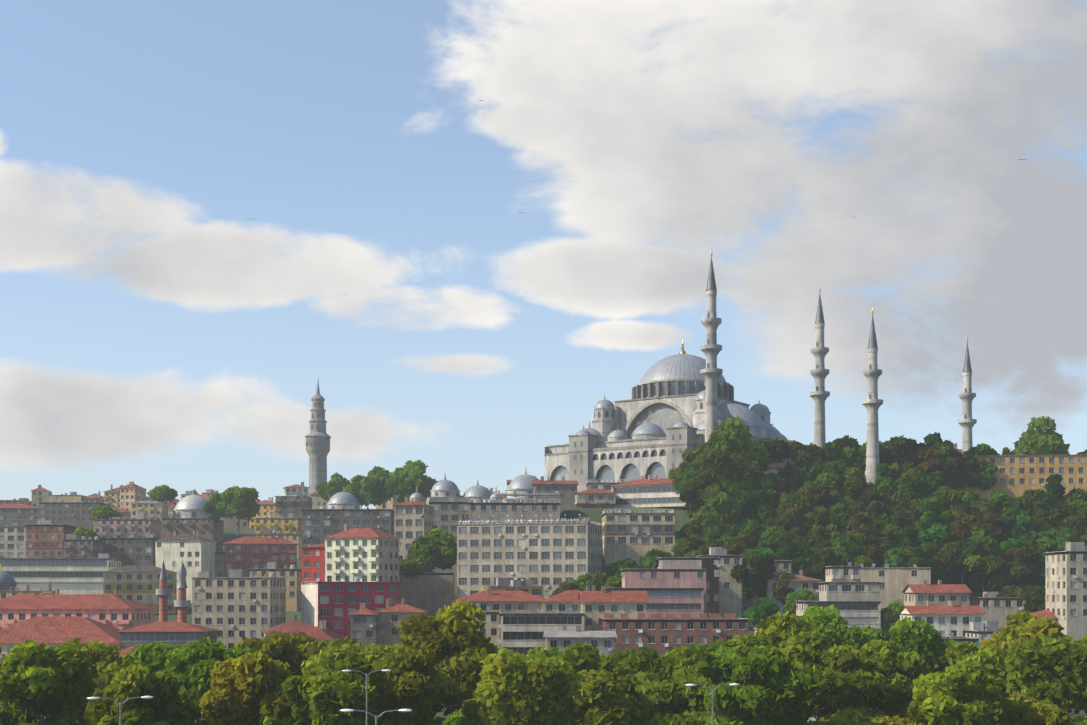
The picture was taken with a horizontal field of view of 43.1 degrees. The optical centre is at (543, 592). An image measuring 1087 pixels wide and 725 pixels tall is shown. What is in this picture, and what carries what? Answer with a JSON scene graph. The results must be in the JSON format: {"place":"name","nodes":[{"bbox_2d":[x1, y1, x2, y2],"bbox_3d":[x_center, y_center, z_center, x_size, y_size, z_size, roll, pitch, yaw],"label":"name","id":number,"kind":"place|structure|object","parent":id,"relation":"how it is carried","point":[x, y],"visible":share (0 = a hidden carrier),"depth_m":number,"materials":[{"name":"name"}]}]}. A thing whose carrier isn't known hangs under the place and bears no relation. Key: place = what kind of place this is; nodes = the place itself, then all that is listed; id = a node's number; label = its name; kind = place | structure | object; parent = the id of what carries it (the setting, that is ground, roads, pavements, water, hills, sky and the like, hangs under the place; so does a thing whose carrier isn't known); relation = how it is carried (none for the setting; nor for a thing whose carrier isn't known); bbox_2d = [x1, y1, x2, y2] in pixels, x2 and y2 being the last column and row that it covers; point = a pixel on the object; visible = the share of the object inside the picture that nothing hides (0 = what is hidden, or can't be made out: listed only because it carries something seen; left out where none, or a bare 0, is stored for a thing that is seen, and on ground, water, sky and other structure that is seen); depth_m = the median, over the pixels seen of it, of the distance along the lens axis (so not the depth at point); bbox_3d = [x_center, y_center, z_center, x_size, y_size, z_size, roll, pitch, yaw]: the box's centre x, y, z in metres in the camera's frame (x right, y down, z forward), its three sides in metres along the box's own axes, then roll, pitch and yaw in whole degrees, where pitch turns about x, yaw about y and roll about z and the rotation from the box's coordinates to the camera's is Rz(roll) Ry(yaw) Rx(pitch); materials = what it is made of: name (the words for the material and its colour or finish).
{"place":"outdoors","nodes":[
{"label":"outdoors","id":0,"kind":"place"},
{"bbox_2d":[0,599,1086,724],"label":"tree","id":1,"kind":"object","parent":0,"point":[1017,669],"depth_m":148.69,"materials":[{"name":"green plant"}]},
{"bbox_2d":[0,507,1086,717],"bbox_3d":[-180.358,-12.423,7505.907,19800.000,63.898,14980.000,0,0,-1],"label":"terrain","id":2,"kind":"structure","parent":0,"point":[592,514],"depth_m":389.91,"materials":[{"name":"green plant"}]},
{"bbox_2d":[0,382,538,622],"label":"landmarks","id":3,"kind":"object","parent":2,"relation":"on","point":[318,443],"visible":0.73,"depth_m":466.78,"materials":[{"name":"stone"}]},
{"bbox_2d":[0,443,1086,663],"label":"town buildings","id":4,"kind":"structure","parent":2,"relation":"on","point":[350,580],"depth_m":349.86,"materials":[{"name":"beige concrete"}]},
{"bbox_2d":[544,338,787,491],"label":"mosque","id":5,"kind":"structure","parent":2,"relation":"on","point":[654,425],"depth_m":432.64,"materials":[{"name":"stone"}]},
{"bbox_2d":[700,249,976,486],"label":"minarets","id":6,"kind":"object","parent":2,"relation":"on","point":[711,349],"visible":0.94,"depth_m":406.23,"materials":[{"name":"stone"},{"name":"metal"}]},
{"bbox_2d":[0,0,1086,508],"label":"sky","id":7,"kind":"structure","parent":0,"point":[154,332],"materials":[{"name":"blue"}]},
{"bbox_2d":[43,416,1086,630],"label":"hill tree","id":8,"kind":"object","parent":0,"point":[837,512],"depth_m":370.49,"materials":[{"name":"green plant"}]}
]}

